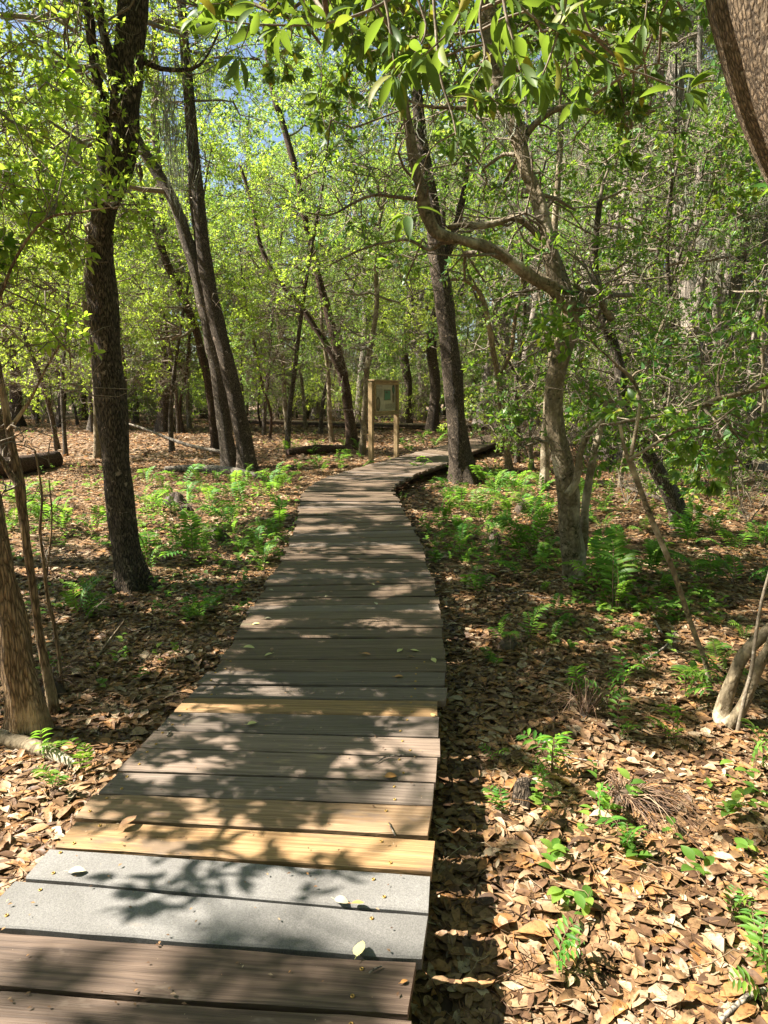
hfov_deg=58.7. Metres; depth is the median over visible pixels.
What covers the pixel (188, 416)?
slender tree
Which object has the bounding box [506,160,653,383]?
slender tree
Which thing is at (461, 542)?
fern
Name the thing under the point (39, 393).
shrub
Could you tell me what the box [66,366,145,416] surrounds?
shrub
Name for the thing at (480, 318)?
tree
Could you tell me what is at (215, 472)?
fern
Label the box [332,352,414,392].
shrub
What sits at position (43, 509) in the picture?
fern
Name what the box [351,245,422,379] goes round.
slender tree
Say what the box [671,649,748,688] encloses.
fern
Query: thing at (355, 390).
shrub
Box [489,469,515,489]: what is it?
fern
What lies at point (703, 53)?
cypress tree
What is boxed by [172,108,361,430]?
slender tree
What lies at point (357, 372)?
shrub
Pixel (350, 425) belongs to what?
forked tree
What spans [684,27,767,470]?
cypress tree
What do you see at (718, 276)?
cypress tree
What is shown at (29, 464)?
fallen log
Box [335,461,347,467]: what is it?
fern
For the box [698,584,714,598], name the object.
fern
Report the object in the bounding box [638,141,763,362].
cypress tree
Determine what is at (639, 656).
fern
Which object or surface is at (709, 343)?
cypress tree
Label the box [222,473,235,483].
fern
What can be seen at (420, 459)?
fern
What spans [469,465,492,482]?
fern
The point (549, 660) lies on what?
fallen stick
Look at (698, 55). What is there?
cypress tree
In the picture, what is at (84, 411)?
tree
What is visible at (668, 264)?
slender tree
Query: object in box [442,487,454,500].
fern
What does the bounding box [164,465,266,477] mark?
fallen log
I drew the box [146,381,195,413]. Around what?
shrub
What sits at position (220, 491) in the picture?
fern
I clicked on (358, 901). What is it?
fallen leaf
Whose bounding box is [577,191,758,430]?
slender tree
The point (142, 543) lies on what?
fern
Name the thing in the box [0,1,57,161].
oak tree
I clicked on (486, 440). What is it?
shrub
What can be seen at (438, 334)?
tree
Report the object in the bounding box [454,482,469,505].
fern
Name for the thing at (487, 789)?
fern
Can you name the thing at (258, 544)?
fern
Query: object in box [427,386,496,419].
shrub
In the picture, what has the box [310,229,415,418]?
tree
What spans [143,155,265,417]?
tree
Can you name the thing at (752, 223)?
slender tree
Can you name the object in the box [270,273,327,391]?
tree
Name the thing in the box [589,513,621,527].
fern
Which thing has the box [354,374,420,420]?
shrub
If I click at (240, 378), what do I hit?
slender tree
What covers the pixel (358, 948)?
fallen leaf
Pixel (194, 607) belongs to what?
fern
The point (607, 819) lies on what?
fern
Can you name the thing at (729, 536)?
fern
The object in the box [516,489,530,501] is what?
fern
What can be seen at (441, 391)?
shrub
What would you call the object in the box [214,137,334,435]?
slender tree
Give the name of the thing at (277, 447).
shrub
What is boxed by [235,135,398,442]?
slender tree
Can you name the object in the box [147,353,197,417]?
shrub
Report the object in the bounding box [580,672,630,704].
fern
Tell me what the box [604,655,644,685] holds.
fern
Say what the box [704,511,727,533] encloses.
fern
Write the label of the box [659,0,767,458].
cypress tree
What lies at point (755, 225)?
slender tree
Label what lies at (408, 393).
tree
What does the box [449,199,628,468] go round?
slender tree
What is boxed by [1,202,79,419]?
tree
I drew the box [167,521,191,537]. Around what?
fern
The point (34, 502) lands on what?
fern
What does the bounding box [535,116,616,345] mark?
cypress tree
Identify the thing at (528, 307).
cypress tree
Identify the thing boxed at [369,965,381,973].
fallen twig
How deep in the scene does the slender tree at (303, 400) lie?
31.54 m
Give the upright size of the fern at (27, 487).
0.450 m
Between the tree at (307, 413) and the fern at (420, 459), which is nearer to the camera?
the fern at (420, 459)
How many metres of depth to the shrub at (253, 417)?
34.46 m
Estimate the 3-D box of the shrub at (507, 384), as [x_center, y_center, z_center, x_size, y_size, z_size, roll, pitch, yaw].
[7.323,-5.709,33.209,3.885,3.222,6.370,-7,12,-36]
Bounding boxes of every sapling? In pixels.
[0,0,166,714]
[3,407,117,688]
[532,309,767,694]
[736,573,767,735]
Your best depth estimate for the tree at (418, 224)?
43.66 m
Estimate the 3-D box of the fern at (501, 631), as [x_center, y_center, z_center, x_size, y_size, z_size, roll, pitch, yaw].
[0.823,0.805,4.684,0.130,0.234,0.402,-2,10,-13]
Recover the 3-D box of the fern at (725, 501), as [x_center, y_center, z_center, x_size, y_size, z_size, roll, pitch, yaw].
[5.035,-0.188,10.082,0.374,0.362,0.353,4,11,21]
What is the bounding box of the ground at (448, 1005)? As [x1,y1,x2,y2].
[0,401,767,1023]
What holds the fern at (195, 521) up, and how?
on the ground at (448, 1005)
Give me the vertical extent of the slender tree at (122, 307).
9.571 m
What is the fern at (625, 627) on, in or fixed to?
on the ground at (448, 1005)
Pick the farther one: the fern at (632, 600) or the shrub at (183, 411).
the shrub at (183, 411)
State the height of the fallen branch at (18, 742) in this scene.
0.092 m
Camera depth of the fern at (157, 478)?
11.60 m
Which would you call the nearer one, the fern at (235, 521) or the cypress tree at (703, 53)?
the fern at (235, 521)
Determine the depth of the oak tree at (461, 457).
12.29 m
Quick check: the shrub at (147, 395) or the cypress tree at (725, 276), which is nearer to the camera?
the cypress tree at (725, 276)
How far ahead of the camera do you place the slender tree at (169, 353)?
26.02 m
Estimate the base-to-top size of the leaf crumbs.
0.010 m
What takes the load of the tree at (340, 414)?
on the ground at (448, 1005)
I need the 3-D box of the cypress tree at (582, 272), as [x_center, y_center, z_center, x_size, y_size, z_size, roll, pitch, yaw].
[5.952,-10.935,20.997,7.106,18.163,7.826,2,9,5]
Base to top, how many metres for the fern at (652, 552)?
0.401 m
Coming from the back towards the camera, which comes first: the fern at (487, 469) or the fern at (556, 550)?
the fern at (487, 469)
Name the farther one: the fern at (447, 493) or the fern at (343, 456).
the fern at (343, 456)
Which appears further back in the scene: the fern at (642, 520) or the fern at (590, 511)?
the fern at (590, 511)
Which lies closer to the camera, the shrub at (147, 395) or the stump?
the stump
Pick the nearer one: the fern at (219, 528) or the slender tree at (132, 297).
the fern at (219, 528)
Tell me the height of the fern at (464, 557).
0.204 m
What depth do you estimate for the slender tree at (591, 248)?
22.45 m
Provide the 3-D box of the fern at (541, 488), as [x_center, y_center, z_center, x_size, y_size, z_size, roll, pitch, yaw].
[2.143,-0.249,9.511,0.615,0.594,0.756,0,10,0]
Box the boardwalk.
[0,419,539,1023]
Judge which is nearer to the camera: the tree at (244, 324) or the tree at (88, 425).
the tree at (88, 425)
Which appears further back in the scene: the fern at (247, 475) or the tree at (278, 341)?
the tree at (278, 341)
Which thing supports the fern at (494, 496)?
on the ground at (448, 1005)
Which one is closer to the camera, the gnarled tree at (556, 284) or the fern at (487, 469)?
the gnarled tree at (556, 284)
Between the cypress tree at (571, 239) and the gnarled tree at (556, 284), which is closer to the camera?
the gnarled tree at (556, 284)
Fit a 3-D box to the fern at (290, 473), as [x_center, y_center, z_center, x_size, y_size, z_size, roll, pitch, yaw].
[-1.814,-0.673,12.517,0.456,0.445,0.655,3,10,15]
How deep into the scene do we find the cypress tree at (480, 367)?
37.07 m
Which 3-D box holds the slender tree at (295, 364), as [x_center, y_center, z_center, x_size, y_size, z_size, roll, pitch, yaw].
[-1.756,-6.455,18.152,5.468,10.263,4.652,4,11,21]
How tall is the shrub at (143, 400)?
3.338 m
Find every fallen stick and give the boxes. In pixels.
[82,619,125,690]
[507,894,596,920]
[541,658,562,670]
[642,631,675,662]
[654,620,662,634]
[718,987,766,1023]
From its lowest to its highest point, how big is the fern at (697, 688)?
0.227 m
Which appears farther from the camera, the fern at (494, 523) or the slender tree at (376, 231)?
the slender tree at (376, 231)
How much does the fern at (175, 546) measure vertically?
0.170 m
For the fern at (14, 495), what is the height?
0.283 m
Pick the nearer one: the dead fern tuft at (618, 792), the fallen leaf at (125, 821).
the fallen leaf at (125, 821)
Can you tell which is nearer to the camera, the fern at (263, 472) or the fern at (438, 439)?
the fern at (263, 472)
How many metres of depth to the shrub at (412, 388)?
43.07 m
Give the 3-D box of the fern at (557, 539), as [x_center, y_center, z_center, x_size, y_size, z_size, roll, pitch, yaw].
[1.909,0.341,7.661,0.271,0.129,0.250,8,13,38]
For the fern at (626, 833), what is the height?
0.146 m
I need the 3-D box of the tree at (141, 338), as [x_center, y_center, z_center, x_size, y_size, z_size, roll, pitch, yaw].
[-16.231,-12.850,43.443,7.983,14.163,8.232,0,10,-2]
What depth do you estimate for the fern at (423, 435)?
24.19 m
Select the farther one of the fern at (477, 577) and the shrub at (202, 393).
the shrub at (202, 393)
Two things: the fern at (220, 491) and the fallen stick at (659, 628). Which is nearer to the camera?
the fallen stick at (659, 628)
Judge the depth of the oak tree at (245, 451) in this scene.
14.27 m
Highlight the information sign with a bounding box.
[368,379,401,464]
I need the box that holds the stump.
[511,777,534,811]
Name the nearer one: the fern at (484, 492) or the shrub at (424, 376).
the fern at (484, 492)
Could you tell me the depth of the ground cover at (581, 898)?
5.41 m
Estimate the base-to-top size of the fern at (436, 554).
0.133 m
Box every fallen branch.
[0,728,77,767]
[129,423,219,452]
[595,478,721,522]
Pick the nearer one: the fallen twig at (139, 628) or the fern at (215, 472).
the fallen twig at (139, 628)
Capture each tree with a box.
[0,0,54,740]
[0,0,259,593]
[0,0,264,466]
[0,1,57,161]
[0,24,86,426]
[0,27,208,458]
[0,29,95,456]
[0,137,133,427]
[0,144,85,450]
[0,166,129,455]
[1,0,269,431]
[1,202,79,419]
[2,113,178,402]
[2,124,172,430]
[3,0,326,471]
[5,138,138,420]
[6,244,80,422]
[8,256,85,424]
[15,264,74,423]
[24,191,148,400]
[33,192,145,431]
[36,79,190,399]
[56,193,183,423]
[76,134,219,452]
[88,151,223,433]
[115,103,282,452]
[118,164,237,428]
[122,232,237,398]
[126,195,253,432]
[126,212,175,416]
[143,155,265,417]
[156,222,252,388]
[159,0,767,243]
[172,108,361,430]
[176,190,292,405]
[188,186,306,438]
[193,0,406,449]
[206,276,275,387]
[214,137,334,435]
[217,15,401,451]
[222,262,289,426]
[225,249,311,417]
[226,234,287,367]
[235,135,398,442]
[242,208,344,427]
[260,116,371,419]
[260,253,328,418]
[262,0,525,485]
[262,0,712,579]
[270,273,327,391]
[277,112,397,418]
[278,50,414,421]
[279,209,373,415]
[285,156,440,433]
[289,64,476,454]
[303,268,378,418]
[308,150,454,427]
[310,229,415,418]
[319,212,411,417]
[328,36,525,431]
[330,98,479,422]
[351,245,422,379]
[355,183,476,414]
[389,98,622,463]
[391,108,490,420]
[394,246,482,416]
[416,171,527,415]
[418,43,556,429]
[423,2,574,425]
[425,203,576,471]
[432,242,502,409]
[433,172,543,380]
[437,10,606,445]
[438,132,527,302]
[442,3,623,424]
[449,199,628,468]
[459,225,547,371]
[467,8,690,446]
[473,74,575,420]
[491,97,575,409]
[497,5,680,490]
[503,1,710,459]
[504,1,723,222]
[504,83,767,532]
[505,124,602,265]
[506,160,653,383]
[515,0,704,432]
[518,60,767,468]
[520,25,707,446]
[524,54,767,474]
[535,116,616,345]
[535,150,678,381]
[539,215,658,373]
[539,264,767,505]
[541,0,722,276]
[541,82,762,487]
[554,3,730,460]
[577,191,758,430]
[579,26,767,373]
[582,7,722,433]
[590,0,767,463]
[600,168,709,391]
[605,10,762,284]
[609,0,719,460]
[620,12,766,366]
[631,27,753,425]
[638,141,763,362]
[640,16,767,465]
[648,206,762,367]
[649,181,767,472]
[652,40,760,389]
[654,177,754,343]
[657,8,767,419]
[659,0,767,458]
[662,179,756,368]
[676,0,767,729]
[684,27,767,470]
[691,56,764,348]
[710,51,767,282]
[722,196,762,362]
[737,261,756,351]
[748,169,767,284]
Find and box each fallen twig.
[125,626,149,630]
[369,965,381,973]
[377,754,405,762]
[519,594,552,597]
[539,578,589,586]
[543,739,598,766]
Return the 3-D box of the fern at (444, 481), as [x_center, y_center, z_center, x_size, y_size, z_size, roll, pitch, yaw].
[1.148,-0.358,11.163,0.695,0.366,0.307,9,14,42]
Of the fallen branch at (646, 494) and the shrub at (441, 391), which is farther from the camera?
the shrub at (441, 391)
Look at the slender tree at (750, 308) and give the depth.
28.13 m
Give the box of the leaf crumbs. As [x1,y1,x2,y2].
[1,465,438,1023]
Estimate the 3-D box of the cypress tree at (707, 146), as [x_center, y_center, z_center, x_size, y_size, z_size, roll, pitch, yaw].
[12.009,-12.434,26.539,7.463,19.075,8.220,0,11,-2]
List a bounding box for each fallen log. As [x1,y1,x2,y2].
[0,451,62,477]
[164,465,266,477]
[285,444,345,455]
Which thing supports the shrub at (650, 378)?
on the ground at (448, 1005)
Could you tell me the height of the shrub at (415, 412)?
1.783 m
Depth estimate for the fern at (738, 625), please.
4.80 m
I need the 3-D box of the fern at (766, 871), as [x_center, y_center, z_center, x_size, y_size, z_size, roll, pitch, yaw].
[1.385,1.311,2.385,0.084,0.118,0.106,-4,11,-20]
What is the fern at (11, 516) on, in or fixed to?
on the ground at (448, 1005)
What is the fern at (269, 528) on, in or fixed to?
on the ground at (448, 1005)
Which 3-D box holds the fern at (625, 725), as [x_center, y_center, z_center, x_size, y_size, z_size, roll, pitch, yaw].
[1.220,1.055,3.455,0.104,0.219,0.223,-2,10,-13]
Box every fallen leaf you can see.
[64,866,85,871]
[114,816,135,830]
[331,895,348,902]
[352,900,363,903]
[353,941,364,959]
[384,772,396,777]
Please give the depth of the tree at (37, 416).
34.96 m
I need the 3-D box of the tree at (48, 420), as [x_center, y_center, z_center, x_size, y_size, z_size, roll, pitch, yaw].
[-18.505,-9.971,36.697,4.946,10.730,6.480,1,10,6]
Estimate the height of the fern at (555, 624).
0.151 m
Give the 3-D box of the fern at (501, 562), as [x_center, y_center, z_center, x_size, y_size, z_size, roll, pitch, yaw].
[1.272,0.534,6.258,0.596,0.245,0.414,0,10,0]
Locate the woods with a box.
[0,0,757,416]
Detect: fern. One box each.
[2,489,36,501]
[5,507,18,524]
[6,482,40,506]
[27,496,67,527]
[30,728,62,760]
[31,763,70,788]
[32,481,52,496]
[33,502,62,520]
[39,480,58,487]
[39,508,72,529]
[43,496,75,513]
[59,737,94,772]
[60,575,109,617]
[72,505,105,533]
[81,474,102,486]
[99,531,167,573]
[134,483,164,504]
[137,466,162,488]
[140,490,168,511]
[150,494,180,514]
[150,511,219,561]
[151,486,189,498]
[155,475,169,489]
[161,463,204,488]
[161,539,183,551]
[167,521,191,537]
[179,594,217,620]
[180,481,198,502]
[189,469,205,490]
[189,499,227,510]
[195,500,242,527]
[197,537,207,552]
[200,484,219,503]
[203,485,244,498]
[206,527,222,541]
[211,469,227,479]
[212,470,253,493]
[221,517,241,534]
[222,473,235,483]
[223,481,249,510]
[232,539,249,550]
[240,463,253,476]
[240,466,265,485]
[245,525,264,546]
[249,473,282,501]
[252,538,278,556]
[254,462,286,489]
[254,544,275,564]
[255,516,261,528]
[258,520,280,539]
[266,518,283,537]
[267,495,288,529]
[269,469,285,492]
[280,465,300,484]
[282,440,295,448]
[293,459,307,467]
[306,459,329,473]
[311,455,323,461]
[334,454,350,460]
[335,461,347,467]
[404,441,413,451]
[414,431,427,439]
[414,456,426,461]
[417,521,430,534]
[430,437,440,445]
[430,532,446,547]
[431,549,446,562]
[433,495,462,527]
[433,519,443,531]
[438,477,469,498]
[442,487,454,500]
[445,540,466,555]
[450,488,487,521]
[450,515,471,527]
[450,520,468,537]
[452,523,476,540]
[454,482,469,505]
[459,547,475,563]
[459,565,495,595]
[460,494,484,517]
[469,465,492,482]
[472,502,492,522]
[478,488,498,511]
[479,646,503,663]
[479,743,509,762]
[480,461,497,479]
[481,469,507,494]
[482,538,500,550]
[482,785,509,809]
[485,489,520,505]
[485,515,501,527]
[485,546,506,559]
[486,491,501,509]
[487,502,557,554]
[487,613,519,637]
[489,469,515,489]
[489,559,554,579]
[498,521,508,533]
[499,510,527,532]
[500,496,514,513]
[503,470,531,496]
[505,531,525,552]
[512,496,552,524]
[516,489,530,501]
[516,728,572,771]
[517,603,553,640]
[519,473,554,507]
[521,474,534,489]
[524,459,533,469]
[529,473,538,488]
[530,593,573,619]
[530,757,549,789]
[532,542,549,567]
[540,581,550,589]
[541,493,557,518]
[542,536,559,542]
[546,620,562,639]
[553,548,561,559]
[553,915,584,972]
[558,536,641,610]
[565,663,587,693]
[579,477,593,501]
[580,503,593,521]
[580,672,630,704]
[586,527,654,579]
[586,535,601,562]
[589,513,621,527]
[590,481,615,510]
[595,783,625,829]
[599,523,626,550]
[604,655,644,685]
[607,693,641,738]
[613,625,633,637]
[618,822,646,847]
[625,644,660,669]
[626,594,640,607]
[627,505,660,533]
[633,653,649,665]
[641,539,674,576]
[643,475,655,492]
[644,704,685,742]
[655,568,674,588]
[660,550,725,579]
[666,503,704,546]
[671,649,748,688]
[677,666,713,698]
[691,552,767,583]
[694,529,757,558]
[695,641,736,673]
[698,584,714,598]
[702,613,721,623]
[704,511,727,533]
[707,638,731,650]
[710,487,738,508]
[722,884,754,919]
[727,471,754,493]
[728,620,752,637]
[728,945,767,1001]
[735,908,767,969]
[739,718,767,771]
[741,521,767,547]
[762,865,767,889]
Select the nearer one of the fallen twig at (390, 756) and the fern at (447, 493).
the fallen twig at (390, 756)
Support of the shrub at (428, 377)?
on the ground at (448, 1005)
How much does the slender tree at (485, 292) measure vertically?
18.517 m
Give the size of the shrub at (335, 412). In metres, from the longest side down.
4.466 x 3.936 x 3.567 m
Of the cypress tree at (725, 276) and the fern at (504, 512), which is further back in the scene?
the cypress tree at (725, 276)
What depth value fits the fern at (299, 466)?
14.93 m
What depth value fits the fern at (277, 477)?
11.56 m
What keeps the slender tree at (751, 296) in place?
on the ground at (448, 1005)
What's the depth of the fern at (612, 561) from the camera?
5.53 m
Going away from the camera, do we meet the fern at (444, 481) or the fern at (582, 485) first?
the fern at (582, 485)
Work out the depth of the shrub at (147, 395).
39.25 m
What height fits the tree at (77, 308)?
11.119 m
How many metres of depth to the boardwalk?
2.38 m
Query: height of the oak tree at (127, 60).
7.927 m
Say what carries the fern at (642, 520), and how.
on the ground at (448, 1005)
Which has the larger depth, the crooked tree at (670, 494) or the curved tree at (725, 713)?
the crooked tree at (670, 494)
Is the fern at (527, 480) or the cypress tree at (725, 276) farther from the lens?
the cypress tree at (725, 276)
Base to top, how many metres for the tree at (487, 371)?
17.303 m
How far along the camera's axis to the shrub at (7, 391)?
34.58 m
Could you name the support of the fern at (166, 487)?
on the ground at (448, 1005)
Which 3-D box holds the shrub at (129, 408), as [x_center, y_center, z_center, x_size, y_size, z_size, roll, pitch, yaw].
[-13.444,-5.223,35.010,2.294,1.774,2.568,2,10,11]
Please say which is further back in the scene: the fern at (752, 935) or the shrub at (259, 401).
the shrub at (259, 401)
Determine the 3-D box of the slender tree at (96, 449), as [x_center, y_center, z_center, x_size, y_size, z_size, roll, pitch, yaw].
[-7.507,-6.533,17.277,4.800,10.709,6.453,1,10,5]
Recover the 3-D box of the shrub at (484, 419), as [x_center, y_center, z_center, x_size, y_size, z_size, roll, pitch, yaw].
[3.652,-2.828,16.670,4.368,3.489,3.850,4,9,20]
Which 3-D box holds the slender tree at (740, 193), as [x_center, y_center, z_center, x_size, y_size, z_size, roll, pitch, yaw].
[4.604,-3.405,11.774,2.718,6.453,4.240,-6,12,-29]
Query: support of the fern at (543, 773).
on the ground at (448, 1005)
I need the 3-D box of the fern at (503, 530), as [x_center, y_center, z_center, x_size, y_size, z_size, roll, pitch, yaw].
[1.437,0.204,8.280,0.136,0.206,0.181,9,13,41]
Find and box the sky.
[0,0,756,399]
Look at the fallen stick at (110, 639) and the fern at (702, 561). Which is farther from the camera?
the fern at (702, 561)
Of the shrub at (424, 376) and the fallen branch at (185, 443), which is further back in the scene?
the shrub at (424, 376)
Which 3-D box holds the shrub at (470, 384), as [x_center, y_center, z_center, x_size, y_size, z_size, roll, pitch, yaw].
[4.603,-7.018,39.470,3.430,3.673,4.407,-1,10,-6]
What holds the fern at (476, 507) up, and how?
on the ground at (448, 1005)
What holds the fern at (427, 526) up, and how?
on the ground at (448, 1005)
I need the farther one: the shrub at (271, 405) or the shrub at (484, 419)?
the shrub at (271, 405)
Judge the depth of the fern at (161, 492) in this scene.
9.79 m
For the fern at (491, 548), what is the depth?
6.99 m
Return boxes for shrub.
[0,369,29,414]
[4,360,77,421]
[6,361,82,417]
[8,346,91,421]
[21,350,86,418]
[24,390,81,419]
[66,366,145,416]
[127,334,204,420]
[127,358,156,418]
[127,362,179,423]
[127,365,157,421]
[128,403,142,419]
[131,362,182,419]
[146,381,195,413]
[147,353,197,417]
[173,397,207,420]
[178,358,255,420]
[178,370,206,418]
[180,355,263,417]
[234,352,320,419]
[236,351,305,423]
[244,361,295,417]
[245,368,280,418]
[246,350,319,419]
[246,377,294,418]
[263,374,321,419]
[263,432,298,451]
[279,362,336,417]
[287,376,340,419]
[303,369,369,421]
[309,369,356,417]
[324,366,380,421]
[332,349,380,406]
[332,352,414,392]
[338,369,385,420]
[339,372,406,422]
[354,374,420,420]
[369,353,442,415]
[374,349,429,416]
[384,355,442,413]
[386,342,485,420]
[389,395,427,422]
[396,372,443,420]
[397,367,428,413]
[423,362,444,416]
[427,373,481,397]
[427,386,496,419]
[437,338,623,459]
[439,364,480,420]
[441,359,489,407]
[461,323,632,457]
[464,368,662,449]
[465,361,543,426]
[465,418,520,452]
[498,409,574,450]
[541,352,667,422]
[549,416,619,462]
[589,334,681,405]
[592,444,695,504]
[642,312,748,407]
[645,428,767,522]
[651,351,763,457]
[666,413,755,494]
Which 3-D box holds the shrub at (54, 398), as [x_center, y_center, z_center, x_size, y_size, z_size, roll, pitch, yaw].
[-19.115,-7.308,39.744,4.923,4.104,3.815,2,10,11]
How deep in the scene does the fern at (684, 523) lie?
7.74 m
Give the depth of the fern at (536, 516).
7.32 m
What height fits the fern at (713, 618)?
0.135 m
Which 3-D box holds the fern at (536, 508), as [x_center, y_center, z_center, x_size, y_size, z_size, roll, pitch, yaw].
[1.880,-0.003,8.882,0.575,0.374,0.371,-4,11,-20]
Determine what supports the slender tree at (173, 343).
on the ground at (448, 1005)
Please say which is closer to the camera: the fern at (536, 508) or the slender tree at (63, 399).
the fern at (536, 508)
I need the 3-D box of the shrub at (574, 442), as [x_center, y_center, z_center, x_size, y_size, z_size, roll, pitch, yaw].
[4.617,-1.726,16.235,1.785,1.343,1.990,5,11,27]
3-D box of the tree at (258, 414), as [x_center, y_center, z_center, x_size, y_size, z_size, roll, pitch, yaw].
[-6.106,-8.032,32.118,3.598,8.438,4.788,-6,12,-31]
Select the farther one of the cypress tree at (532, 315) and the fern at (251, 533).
the cypress tree at (532, 315)
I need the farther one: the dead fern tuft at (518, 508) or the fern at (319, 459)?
the fern at (319, 459)
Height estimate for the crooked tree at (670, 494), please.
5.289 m
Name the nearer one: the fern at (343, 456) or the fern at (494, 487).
the fern at (494, 487)
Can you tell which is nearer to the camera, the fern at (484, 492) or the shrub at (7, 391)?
the fern at (484, 492)
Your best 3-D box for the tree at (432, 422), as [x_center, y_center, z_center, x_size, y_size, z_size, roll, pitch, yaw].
[2.149,-10.999,28.867,7.827,15.535,8.234,-4,11,-22]
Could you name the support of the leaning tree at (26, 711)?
on the ground at (448, 1005)
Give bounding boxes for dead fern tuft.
[34,655,106,698]
[158,491,191,507]
[177,501,199,510]
[201,526,235,543]
[474,527,515,546]
[480,629,532,651]
[508,496,536,515]
[540,677,624,729]
[595,767,727,850]
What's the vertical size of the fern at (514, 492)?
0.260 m
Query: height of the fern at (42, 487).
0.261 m
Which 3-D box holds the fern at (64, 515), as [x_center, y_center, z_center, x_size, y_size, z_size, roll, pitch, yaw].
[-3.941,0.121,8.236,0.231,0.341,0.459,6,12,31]
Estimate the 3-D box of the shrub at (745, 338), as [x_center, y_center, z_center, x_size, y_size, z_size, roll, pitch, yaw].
[10.458,-4.080,20.332,5.458,4.579,4.195,2,10,12]
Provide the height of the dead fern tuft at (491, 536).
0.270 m
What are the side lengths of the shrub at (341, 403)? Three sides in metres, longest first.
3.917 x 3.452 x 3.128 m
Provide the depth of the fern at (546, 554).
6.77 m
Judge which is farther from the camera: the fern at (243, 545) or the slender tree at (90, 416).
the slender tree at (90, 416)
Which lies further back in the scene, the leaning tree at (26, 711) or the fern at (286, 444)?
the fern at (286, 444)
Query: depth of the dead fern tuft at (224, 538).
7.91 m
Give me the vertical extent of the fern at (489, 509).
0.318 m
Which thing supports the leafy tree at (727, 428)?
on the ground at (448, 1005)
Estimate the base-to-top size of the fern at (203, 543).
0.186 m
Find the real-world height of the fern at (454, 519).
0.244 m
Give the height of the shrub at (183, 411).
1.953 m
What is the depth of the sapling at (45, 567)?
3.82 m
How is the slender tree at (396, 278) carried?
on the ground at (448, 1005)
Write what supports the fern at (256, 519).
on the ground at (448, 1005)
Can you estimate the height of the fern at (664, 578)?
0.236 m
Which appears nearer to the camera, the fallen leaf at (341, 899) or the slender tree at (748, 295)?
the fallen leaf at (341, 899)
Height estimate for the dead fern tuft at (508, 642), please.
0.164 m
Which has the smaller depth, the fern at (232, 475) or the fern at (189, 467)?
the fern at (232, 475)
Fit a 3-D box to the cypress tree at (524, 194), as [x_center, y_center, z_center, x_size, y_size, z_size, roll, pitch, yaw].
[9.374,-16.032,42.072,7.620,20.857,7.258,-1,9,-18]
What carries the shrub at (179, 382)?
on the ground at (448, 1005)
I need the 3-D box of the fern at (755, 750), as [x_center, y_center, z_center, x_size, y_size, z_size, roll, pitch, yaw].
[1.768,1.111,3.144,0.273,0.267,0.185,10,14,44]
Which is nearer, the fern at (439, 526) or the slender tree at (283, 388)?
the fern at (439, 526)
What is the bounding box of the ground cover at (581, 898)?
[1,420,767,943]
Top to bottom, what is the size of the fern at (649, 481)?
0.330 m
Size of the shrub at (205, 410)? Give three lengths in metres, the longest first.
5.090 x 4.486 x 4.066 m
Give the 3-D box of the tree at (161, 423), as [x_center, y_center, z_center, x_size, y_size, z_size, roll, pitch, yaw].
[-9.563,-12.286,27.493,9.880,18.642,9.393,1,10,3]
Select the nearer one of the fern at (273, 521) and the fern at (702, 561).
the fern at (702, 561)
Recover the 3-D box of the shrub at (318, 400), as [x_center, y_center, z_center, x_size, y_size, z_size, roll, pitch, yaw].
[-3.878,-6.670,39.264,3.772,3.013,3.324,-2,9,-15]
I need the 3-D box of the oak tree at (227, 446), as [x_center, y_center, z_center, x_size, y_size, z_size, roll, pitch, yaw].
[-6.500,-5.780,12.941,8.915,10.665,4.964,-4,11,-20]
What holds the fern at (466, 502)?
on the ground at (448, 1005)
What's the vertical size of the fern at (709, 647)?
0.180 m
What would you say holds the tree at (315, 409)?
on the ground at (448, 1005)
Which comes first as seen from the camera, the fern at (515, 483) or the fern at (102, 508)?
the fern at (102, 508)
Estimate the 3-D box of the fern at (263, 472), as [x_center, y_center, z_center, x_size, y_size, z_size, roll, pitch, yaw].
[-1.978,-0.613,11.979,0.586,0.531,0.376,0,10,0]
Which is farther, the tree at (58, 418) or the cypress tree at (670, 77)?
the tree at (58, 418)
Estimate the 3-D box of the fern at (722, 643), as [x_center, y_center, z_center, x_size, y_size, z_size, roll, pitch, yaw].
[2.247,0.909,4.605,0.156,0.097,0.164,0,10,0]
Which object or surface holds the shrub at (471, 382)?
on the ground at (448, 1005)
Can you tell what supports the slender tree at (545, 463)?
on the ground at (448, 1005)
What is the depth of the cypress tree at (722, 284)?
32.22 m
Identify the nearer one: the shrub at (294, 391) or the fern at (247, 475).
the fern at (247, 475)
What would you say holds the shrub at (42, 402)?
on the ground at (448, 1005)
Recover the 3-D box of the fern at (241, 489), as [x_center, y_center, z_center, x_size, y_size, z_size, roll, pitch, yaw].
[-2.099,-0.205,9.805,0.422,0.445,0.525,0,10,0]
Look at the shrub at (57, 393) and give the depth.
37.48 m
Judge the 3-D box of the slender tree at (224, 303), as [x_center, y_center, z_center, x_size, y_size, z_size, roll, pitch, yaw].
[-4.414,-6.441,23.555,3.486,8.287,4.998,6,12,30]
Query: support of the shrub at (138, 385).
on the ground at (448, 1005)
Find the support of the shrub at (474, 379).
on the ground at (448, 1005)
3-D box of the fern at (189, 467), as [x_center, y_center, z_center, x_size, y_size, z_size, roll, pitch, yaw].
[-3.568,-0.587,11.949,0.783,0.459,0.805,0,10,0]
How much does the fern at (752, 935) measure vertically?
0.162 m
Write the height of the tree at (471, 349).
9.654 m
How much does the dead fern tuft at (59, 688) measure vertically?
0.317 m
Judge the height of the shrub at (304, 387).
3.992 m
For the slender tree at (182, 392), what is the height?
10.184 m

